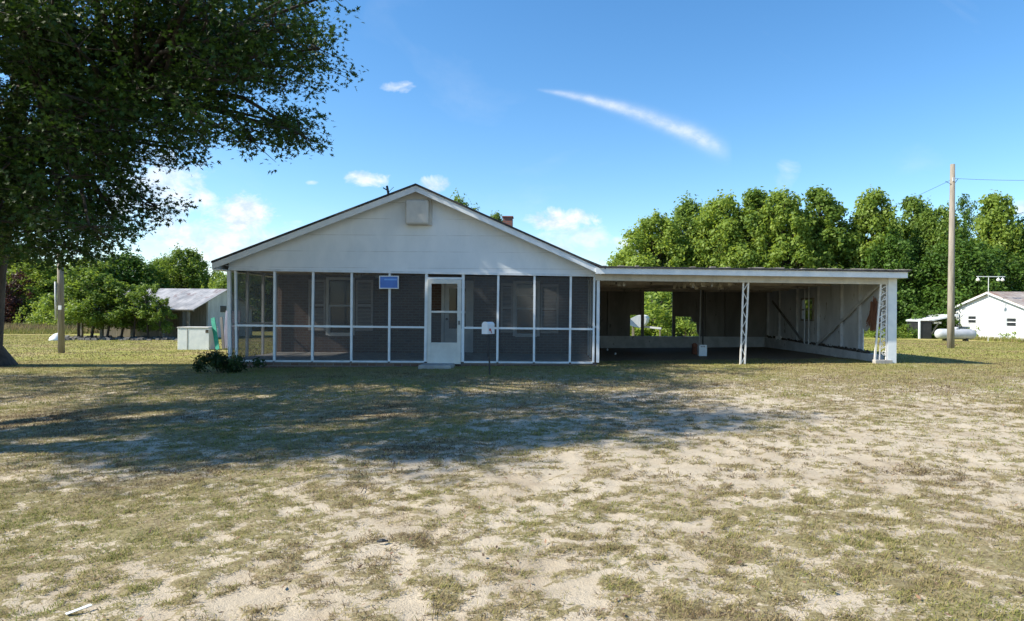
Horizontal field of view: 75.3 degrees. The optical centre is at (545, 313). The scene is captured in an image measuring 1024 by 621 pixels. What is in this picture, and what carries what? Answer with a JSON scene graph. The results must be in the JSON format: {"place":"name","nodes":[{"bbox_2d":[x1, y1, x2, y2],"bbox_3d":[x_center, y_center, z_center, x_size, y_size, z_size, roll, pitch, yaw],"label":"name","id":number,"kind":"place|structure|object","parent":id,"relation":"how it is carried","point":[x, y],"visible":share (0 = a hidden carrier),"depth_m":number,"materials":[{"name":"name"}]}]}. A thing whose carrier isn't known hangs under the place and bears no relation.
{"place":"outdoors","nodes":[
{"label":"outdoors","id":0,"kind":"place"},
{"bbox_2d":[4,322,99,333],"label":"tall grass","id":1,"kind":"structure","parent":0,"point":[15,328],"depth_m":49.64,"materials":[{"name":"green plant"}]},
{"bbox_2d":[0,333,1023,620],"bbox_3d":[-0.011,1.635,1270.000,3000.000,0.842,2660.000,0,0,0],"label":"ground","id":2,"kind":"structure","parent":0,"point":[576,589],"depth_m":4.91,"materials":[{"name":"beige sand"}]},
{"bbox_2d":[4,269,35,323],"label":"maroon tree","id":3,"kind":"object","parent":2,"relation":"on","point":[11,303],"visible":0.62,"depth_m":57.50,"materials":[{"name":"red plant"}]},
{"bbox_2d":[6,240,37,291],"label":"broadleaf tree","id":4,"kind":"object","parent":2,"relation":"on","point":[17,261],"visible":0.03,"depth_m":66.21,"materials":[{"name":"green plant"}]},
{"bbox_2d":[10,281,44,322],"bbox_3d":[-47.242,-0.295,59.970,5.268,6.203,5.473,0,0,3],"label":"bush","id":5,"kind":"object","parent":2,"relation":"on","point":[22,297],"visible":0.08,"depth_m":59.06,"materials":[{"name":"green plant"}]},
{"bbox_2d":[11,294,68,325],"bbox_3d":[-42.057,0.179,55.957,4.379,4.591,4.214,0,0,0],"label":"bush","id":6,"kind":"object","parent":2,"relation":"on","point":[35,317],"visible":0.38,"depth_m":54.86,"materials":[{"name":"green plant"}]},
{"bbox_2d":[5,257,75,322],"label":"broadleaf tree","id":7,"kind":"object","parent":2,"relation":"on","point":[41,278],"visible":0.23,"depth_m":60.37,"materials":[{"name":"green plant"}]},
{"bbox_2d":[48,333,57,340],"bbox_3d":[-26.241,1.305,35.587,0.743,0.508,0.737,0,0,0],"label":"white sack","id":8,"kind":"object","parent":2,"relation":"on","point":[53,337],"visible":0.43,"depth_m":35.32,"materials":[{"name":"plastic"}]},
{"bbox_2d":[54,254,64,352],"bbox_3d":[-17.382,-0.276,23.715,0.305,3.804,0.265,0,0,0],"label":"wooden post","id":9,"kind":"object","parent":2,"relation":"on","point":[59,301],"visible":0.68,"depth_m":23.66,"materials":[{"name":"brown wood"}]},
{"bbox_2d":[36,279,98,327],"bbox_3d":[-38.574,-0.166,54.003,4.566,5.791,4.744,0,0,-30],"label":"bush","id":10,"kind":"object","parent":2,"relation":"on","point":[54,320],"visible":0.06,"depth_m":52.64,"materials":[{"name":"green plant"}]},
{"bbox_2d":[37,263,107,336],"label":"tree","id":11,"kind":"object","parent":2,"relation":"on","point":[50,304],"visible":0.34,"depth_m":37.86,"materials":[{"name":"green plant"}]},
{"bbox_2d":[65,604,91,614],"bbox_3d":[-2.125,1.346,3.015,0.022,0.010,0.100,0,0,37],"label":"paper strip","id":12,"kind":"object","parent":2,"relation":"on","point":[77,609],"visible":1,"depth_m":3.01,"materials":[{"name":"white paper"}]},
{"bbox_2d":[40,256,127,305],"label":"broadleaf tree","id":13,"kind":"object","parent":2,"relation":"on","point":[101,268],"visible":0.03,"depth_m":65.71,"materials":[{"name":"green plant"}]},
{"bbox_2d":[49,268,125,336],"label":"tree","id":14,"kind":"object","parent":2,"relation":"on","point":[77,311],"visible":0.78,"depth_m":37.38,"materials":[{"name":"green plant"}]},
{"bbox_2d":[79,276,132,336],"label":"tree","id":15,"kind":"object","parent":2,"relation":"on","point":[92,318],"visible":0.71,"depth_m":37.44,"materials":[{"name":"green plant"}]},
{"bbox_2d":[65,335,177,340],"bbox_3d":[-24.770,1.459,38.761,7.938,0.305,6.030,0,0,-13],"label":"stone rubble","id":16,"kind":"object","parent":2,"relation":"on","point":[96,337],"visible":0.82,"depth_m":37.21,"materials":[{"name":"grey stone"}]},
{"bbox_2d":[97,281,156,337],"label":"tree","id":17,"kind":"object","parent":2,"relation":"on","point":[122,286],"visible":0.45,"depth_m":37.83,"materials":[{"name":"green plant"}]},
{"bbox_2d":[103,291,156,337],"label":"tree","id":18,"kind":"object","parent":2,"relation":"on","point":[127,298],"visible":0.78,"depth_m":37.40,"materials":[{"name":"green plant"}]},
{"bbox_2d":[88,246,172,288],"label":"broadleaf tree","id":19,"kind":"object","parent":2,"relation":"on","point":[136,270],"visible":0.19,"depth_m":69.12,"materials":[{"name":"green plant"}]},
{"bbox_2d":[123,282,170,338],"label":"tree","id":20,"kind":"object","parent":2,"relation":"on","point":[154,288],"visible":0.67,"depth_m":37.71,"materials":[{"name":"green plant"}]},
{"bbox_2d":[80,288,226,337],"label":"old shed","id":21,"kind":"structure","parent":2,"relation":"on","point":[196,307],"depth_m":41.00,"materials":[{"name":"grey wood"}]},
{"bbox_2d":[179,311,185,326],"bbox_3d":[-22.304,0.499,40.700,0.200,2.269,0.400,0,0,0],"label":"door panel","id":22,"kind":"structure","parent":21,"relation":"in","point":[182,314],"depth_m":40.50,"materials":[{"name":"grey wood"}]},
{"bbox_2d":[220,306,225,311],"bbox_3d":[-20.885,-0.276,42.925,0.032,0.400,0.750,0,0,0],"label":"window","id":23,"kind":"structure","parent":21,"relation":"in","point":[222,308],"depth_m":42.84,"materials":[{"name":"black glass"}]},
{"bbox_2d":[145,296,176,338],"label":"tree","id":24,"kind":"object","parent":2,"relation":"on","point":[165,325],"visible":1,"depth_m":37.54,"materials":[{"name":"green plant"}]},
{"bbox_2d":[146,253,179,286],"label":"broadleaf tree","id":25,"kind":"object","parent":2,"relation":"on","point":[156,260],"visible":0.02,"depth_m":77.72,"materials":[{"name":"green plant"}]},
{"bbox_2d":[0,0,368,366],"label":"oak tree","id":26,"kind":"object","parent":2,"relation":"on","point":[168,52],"visible":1,"depth_m":12.75,"materials":[{"name":"green plant"}]},
{"bbox_2d":[154,243,216,288],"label":"broadleaf tree","id":27,"kind":"object","parent":2,"relation":"on","point":[187,271],"visible":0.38,"depth_m":73.94,"materials":[{"name":"green plant"}]},
{"bbox_2d":[177,326,217,349],"bbox_3d":[-13.928,0.997,26.540,1.267,0.908,0.790,0,0,0],"label":"white cabinet","id":28,"kind":"object","parent":2,"relation":"on","point":[195,338],"visible":0.96,"depth_m":26.16,"materials":[{"name":"metal"}]},
{"bbox_2d":[201,271,223,288],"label":"bush","id":29,"kind":"object","parent":2,"relation":"on","point":[210,285],"visible":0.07,"depth_m":69.33,"materials":[{"name":"green plant"}]},
{"bbox_2d":[211,317,219,349],"bbox_3d":[-13.156,0.818,26.373,0.645,1.314,0.136,0,0,43],"label":"green board","id":30,"kind":"object","parent":2,"relation":"on","point":[215,334],"visible":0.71,"depth_m":26.36,"materials":[{"name":"paint"}]},
{"bbox_2d":[212,273,226,288],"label":"broadleaf tree","id":31,"kind":"object","parent":2,"relation":"on","point":[221,280],"visible":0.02,"depth_m":63.98,"materials":[{"name":"green plant"}]},
{"bbox_2d":[220,317,224,348],"bbox_3d":[-13.295,0.803,27.236,0.335,1.318,0.094,0,0,40],"label":"dark plank","id":32,"kind":"object","parent":2,"relation":"on","point":[222,332],"visible":0.86,"depth_m":27.22,"materials":[{"name":"grey wood"}]},
{"bbox_2d":[224,311,227,347],"bbox_3d":[-13.006,0.680,27.465,0.640,1.562,0.257,0,0,0],"label":"lilac panel","id":33,"kind":"object","parent":2,"relation":"on","point":[225,336],"visible":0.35,"depth_m":27.41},
{"bbox_2d":[190,346,266,372],"bbox_3d":[-7.555,1.179,15.540,1.850,0.831,0.849,0,0,5],"label":"corner shrub","id":34,"kind":"object","parent":2,"relation":"on","point":[219,361],"visible":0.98,"depth_m":15.58,"materials":[{"name":"green plant"}]},
{"bbox_2d":[377,539,387,542],"bbox_3d":[-0.961,1.338,3.900,0.066,0.023,0.023,0,0,0],"label":"dark chip","id":35,"kind":"object","parent":2,"relation":"on","point":[382,540],"visible":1,"depth_m":3.89,"materials":[{"name":"grey stone"}]},
{"bbox_2d":[211,183,605,367],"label":"screened house","id":36,"kind":"structure","parent":2,"relation":"on","point":[312,294],"depth_m":17.02,"materials":[{"name":"white paint"}]},
{"bbox_2d":[379,276,398,288],"bbox_3d":[-4.006,-0.790,16.930,0.495,0.332,0.050,0,0,0],"label":"blue sign","id":37,"kind":"object","parent":36,"relation":"attached to","point":[388,282],"visible":1,"depth_m":16.91,"materials":[{"name":"blue metal"}]},
{"bbox_2d":[427,279,460,363],"bbox_3d":[-2.606,0.217,16.965,0.864,2.165,0.070,0,0,0],"label":"screen door","id":38,"kind":"structure","parent":36,"relation":"in","point":[443,327],"depth_m":16.98,"materials":[{"name":"beige paint"}]},
{"bbox_2d":[445,284,469,326],"bbox_3d":[-2.672,0.145,20.020,0.780,2.072,0.040,0,0,0],"label":"front door","id":39,"kind":"structure","parent":36,"relation":"in","point":[450,289],"depth_m":20.02,"materials":[{"name":"white glass"}]},
{"bbox_2d":[418,363,454,368],"bbox_3d":[-2.731,1.338,16.625,0.821,0.125,0.750,0,0,0],"label":"door step","id":40,"kind":"object","parent":2,"relation":"on","point":[436,365],"depth_m":16.25,"materials":[{"name":"concrete"}]},
{"bbox_2d":[450,187,479,209],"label":"tree","id":41,"kind":"object","parent":2,"relation":"on","point":[456,199],"visible":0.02,"depth_m":59.38,"materials":[{"name":"green plant"}]},
{"bbox_2d":[482,322,494,374],"bbox_3d":[-1.267,0.785,14.567,0.155,1.202,0.302,0,0,27],"label":"mailbox","id":42,"kind":"object","parent":2,"relation":"on","point":[488,328],"visible":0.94,"depth_m":14.56,"materials":[{"name":"metal"}]},
{"bbox_2d":[482,322,487,333],"bbox_3d":[-1.329,0.319,14.443,0.150,0.271,0.018,0,0,26],"label":"box door","id":43,"kind":"structure","parent":42,"relation":"in","point":[484,325],"depth_m":14.43,"materials":[{"name":"white plastic"}]},
{"bbox_2d":[490,210,502,221],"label":"tree","id":44,"kind":"object","parent":2,"relation":"on","point":[497,215],"visible":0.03,"depth_m":61.74,"materials":[{"name":"green plant"}]},
{"bbox_2d":[604,243,637,265],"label":"broadleaf tree","id":45,"kind":"object","parent":2,"relation":"on","point":[610,263],"visible":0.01,"depth_m":65.53,"materials":[{"name":"green plant"}]},
{"bbox_2d":[630,315,661,335],"bbox_3d":[4.963,0.742,33.678,1.555,1.363,1.843,0,0,0],"label":"chair","id":46,"kind":"object","parent":2,"relation":"on","point":[635,321],"visible":0.74,"depth_m":33.00,"materials":[{"name":"white plastic"}]},
{"bbox_2d":[606,208,697,315],"bbox_3d":[10.575,-3.431,64.078,11.403,13.544,11.635,0,0,0],"label":"broadleaf tree","id":47,"kind":"object","parent":2,"relation":"on","point":[649,247],"visible":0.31,"depth_m":62.62,"materials":[{"name":"green plant"}]},
{"bbox_2d":[630,292,693,335],"bbox_3d":[6.094,0.190,38.013,6.673,4.288,6.933,0,0,-17],"label":"bush","id":48,"kind":"object","parent":2,"relation":"on","point":[653,313],"visible":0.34,"depth_m":36.20,"materials":[{"name":"green plant"}]},
{"bbox_2d":[644,292,695,335],"bbox_3d":[8.097,-0.009,41.569,7.300,4.447,8.292,0,0,39],"label":"bush","id":49,"kind":"object","parent":2,"relation":"on","point":[663,301],"visible":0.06,"depth_m":40.11,"materials":[{"name":"green plant"}]},
{"bbox_2d":[652,315,698,335],"bbox_3d":[7.440,0.715,35.022,3.649,2.385,3.512,0,0,29],"label":"bush","id":50,"kind":"object","parent":2,"relation":"on","point":[685,325],"visible":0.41,"depth_m":34.95,"materials":[{"name":"green plant"}]},
{"bbox_2d":[656,190,718,266],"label":"broadleaf tree","id":51,"kind":"object","parent":2,"relation":"on","point":[683,214],"visible":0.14,"depth_m":66.35,"materials":[{"name":"green plant"}]},
{"bbox_2d":[692,343,697,353],"bbox_3d":[4.802,1.142,21.407,0.150,0.360,0.200,0,0,0],"label":"brown can","id":52,"kind":"object","parent":2,"relation":"on","point":[694,348],"visible":0.99,"depth_m":21.31,"materials":[{"name":"brown metal"}]},
{"bbox_2d":[698,344,706,355],"bbox_3d":[4.820,1.142,20.425,0.239,0.347,0.204,0,0,0],"label":"heater box","id":53,"kind":"object","parent":2,"relation":"on","point":[702,350],"visible":1,"depth_m":20.33,"materials":[{"name":"metal"}]},
{"bbox_2d":[662,189,758,267],"bbox_3d":[17.043,-4.161,64.155,10.947,15.881,11.170,0,0,-39],"label":"broadleaf tree","id":54,"kind":"object","parent":2,"relation":"on","point":[716,215],"visible":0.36,"depth_m":62.13,"materials":[{"name":"green plant"}]},
{"bbox_2d":[595,265,910,364],"bbox_3d":[5.190,0.291,21.580,7.902,2.931,10.040,0,0,0],"label":"carport","id":55,"kind":"object","parent":2,"relation":"on","point":[737,307],"visible":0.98,"depth_m":21.33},
{"bbox_2d":[801,298,813,320],"bbox_3d":[8.759,-0.124,22.200,0.055,0.770,1.020,0,0,0],"label":"window","id":56,"kind":"structure","parent":55,"relation":"in","point":[811,300],"depth_m":22.26,"materials":[{"name":"clear glass"}]},
{"bbox_2d":[767,335,870,353],"bbox_3d":[8.685,0.977,21.892,0.190,0.248,8.126,0,0,0],"label":"kerb debris","id":57,"kind":"object","parent":55,"relation":"on","point":[842,348],"visible":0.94,"depth_m":20.19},
{"bbox_2d":[866,296,879,330],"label":"dry vine","id":58,"kind":"object","parent":55,"relation":"hanging from","point":[872,319],"visible":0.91,"depth_m":17.62,"materials":[{"name":"brown plant"}]},
{"bbox_2d":[721,186,788,267],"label":"broadleaf tree","id":59,"kind":"object","parent":2,"relation":"on","point":[752,201],"visible":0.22,"depth_m":60.71,"materials":[{"name":"green plant"}]},
{"bbox_2d":[745,185,821,268],"bbox_3d":[21.409,-4.260,60.085,7.678,14.843,7.444,0,0,18],"label":"broadleaf tree","id":60,"kind":"object","parent":2,"relation":"on","point":[797,240],"visible":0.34,"depth_m":58.90,"materials":[{"name":"green plant"}]},
{"bbox_2d":[786,184,859,268],"bbox_3d":[25.084,-4.456,61.078,7.634,14.669,7.942,0,0,-22],"label":"broadleaf tree","id":61,"kind":"object","parent":2,"relation":"on","point":[832,250],"visible":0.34,"depth_m":59.30,"materials":[{"name":"green plant"}]},
{"bbox_2d":[842,184,904,283],"bbox_3d":[29.471,-4.141,59.924,7.064,14.979,6.848,0,0,16],"label":"broadleaf tree","id":62,"kind":"object","parent":2,"relation":"on","point":[874,226],"visible":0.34,"depth_m":59.08,"materials":[{"name":"green plant"}]},
{"bbox_2d":[864,324,912,337],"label":"bush","id":63,"kind":"object","parent":2,"relation":"on","point":[871,334],"visible":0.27,"depth_m":51.04,"materials":[{"name":"green plant"}]},
{"bbox_2d":[854,224,941,333],"bbox_3d":[29.715,-1.899,57.851,8.675,11.720,8.758,0,0,29],"label":"broadleaf tree","id":64,"kind":"object","parent":2,"relation":"on","point":[891,245],"visible":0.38,"depth_m":56.08,"materials":[{"name":"green plant"}]},
{"bbox_2d":[896,193,935,259],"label":"broadleaf tree","id":65,"kind":"object","parent":2,"relation":"on","point":[914,205],"visible":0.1,"depth_m":62.31,"materials":[{"name":"green plant"}]},
{"bbox_2d":[918,320,931,338],"bbox_3d":[29.263,1.321,51.180,0.978,1.523,0.160,0,0,0],"label":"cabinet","id":66,"kind":"object","parent":2,"relation":"on","point":[924,329],"visible":0.88,"depth_m":51.15,"materials":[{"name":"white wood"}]},
{"bbox_2d":[897,306,961,338],"bbox_3d":[31.629,0.975,53.554,6.634,3.232,5.840,0,0,8],"label":"bush","id":67,"kind":"object","parent":2,"relation":"on","point":[921,316],"visible":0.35,"depth_m":53.25,"materials":[{"name":"green plant"}]},
{"bbox_2d":[906,314,958,334],"bbox_3d":[30.724,1.083,52.850,2.278,2.019,3.300,0,0,0],"label":"lean to","id":68,"kind":"object","parent":2,"relation":"on","point":[913,324],"visible":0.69,"depth_m":52.95,"materials":[{"name":"white paint"}]},
{"bbox_2d":[903,199,975,311],"bbox_3d":[35.627,-3.683,59.965,8.136,14.062,8.120,0,0,3],"label":"broadleaf tree","id":69,"kind":"object","parent":2,"relation":"on","point":[936,230],"visible":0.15,"depth_m":59.32,"materials":[{"name":"green plant"}]},
{"bbox_2d":[945,164,957,347],"bbox_3d":[17.856,-2.405,29.181,0.521,8.298,0.499,0,0,44],"label":"utility pole","id":70,"kind":"object","parent":2,"relation":"on","point":[950,343],"visible":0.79,"depth_m":29.07,"materials":[{"name":"brown wood"}]},
{"bbox_2d":[852,180,949,220],"bbox_3d":[19.911,-6.258,38.582,0.014,0.855,19.304,0,0,13],"label":"power wire","id":71,"kind":"object","parent":70,"relation":"attached to","point":[906,200],"visible":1,"depth_m":34.39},
{"bbox_2d":[934,327,976,340],"bbox_3d":[28.174,1.451,45.609,2.790,1.008,0.708,0,0,0],"label":"propane tank","id":72,"kind":"object","parent":2,"relation":"on","point":[965,334],"visible":0.89,"depth_m":45.34,"materials":[{"name":"white metal"}]},
{"bbox_2d":[905,229,1011,327],"bbox_3d":[34.801,-1.584,55.657,9.788,11.022,9.696,0,0,23],"label":"broadleaf tree","id":73,"kind":"object","parent":2,"relation":"on","point":[969,256],"visible":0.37,"depth_m":54.16,"materials":[{"name":"green plant"}]},
{"bbox_2d":[956,193,979,238],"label":"broadleaf tree","id":74,"kind":"object","parent":2,"relation":"on","point":[967,212],"visible":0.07,"depth_m":73.78,"materials":[{"name":"green plant"}]},
{"bbox_2d":[936,238,1023,305],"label":"broadleaf tree","id":75,"kind":"object","parent":2,"relation":"on","point":[1011,268],"visible":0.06,"depth_m":56.23,"materials":[{"name":"green plant"}]},
{"bbox_2d":[955,291,1023,338],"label":"house","id":76,"kind":"structure","parent":2,"relation":"on","point":[1006,312],"depth_m":48.62,"materials":[{"name":"white paint"}]},
{"bbox_2d":[968,316,976,323],"bbox_3d":[32.876,0.486,51.129,0.038,0.611,1.035,0,0,0],"label":"window","id":77,"kind":"structure","parent":76,"relation":"in","point":[971,319],"depth_m":51.09,"materials":[{"name":"white glass"}]},
{"bbox_2d":[998,331,1015,337],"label":"wall vine","id":78,"kind":"object","parent":76,"relation":"attached to","point":[1008,334],"depth_m":46.93,"materials":[{"name":"green plant"}]},
{"bbox_2d":[1006,318,1016,326],"bbox_3d":[32.875,0.633,46.808,0.038,0.651,1.040,0,0,0],"label":"window","id":79,"kind":"structure","parent":76,"relation":"in","point":[1010,322],"depth_m":46.82,"materials":[{"name":"white glass"}]},
{"bbox_2d":[976,276,1004,340],"bbox_3d":[31.509,-0.318,47.000,2.038,4.610,0.260,0,0,0],"label":"gourd rack","id":80,"kind":"object","parent":2,"relation":"on","point":[997,279],"visible":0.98,"depth_m":46.98,"materials":[{"name":"white metal"}]},
{"bbox_2d":[958,336,1023,342],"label":"weeds","id":81,"kind":"object","parent":2,"relation":"on","point":[1003,339],"visible":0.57,"depth_m":47.18,"materials":[{"name":"green plant"}]},
{"bbox_2d":[970,189,1023,291],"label":"broadleaf tree","id":82,"kind":"object","parent":2,"relation":"on","point":[994,226],"visible":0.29,"depth_m":60.70,"materials":[{"name":"green plant"}]},
{"bbox_2d":[990,212,1023,291],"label":"broadleaf tree","id":83,"kind":"object","parent":2,"relation":"on","point":[1021,249],"visible":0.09,"depth_m":60.21,"materials":[{"name":"green plant"}]},
{"bbox_2d":[0,398,1023,480],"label":"lawn grass","id":84,"kind":"structure","parent":0,"point":[287,446],"depth_m":7.50,"materials":[{"name":"green plant"}]},
{"bbox_2d":[0,355,1023,406],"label":"lawn grass","id":85,"kind":"structure","parent":0,"point":[573,381],"depth_m":13.34,"materials":[{"name":"green plant"}]},
{"bbox_2d":[0,0,1023,275],"label":"sky","id":86,"kind":"structure","parent":0,"point":[574,121],"materials":[{"name":"blue"}]},
{"bbox_2d":[3,335,1023,359],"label":"lawn grass","id":87,"kind":"structure","parent":0,"point":[907,342],"depth_m":27.50,"materials":[{"name":"green plant"}]}
]}

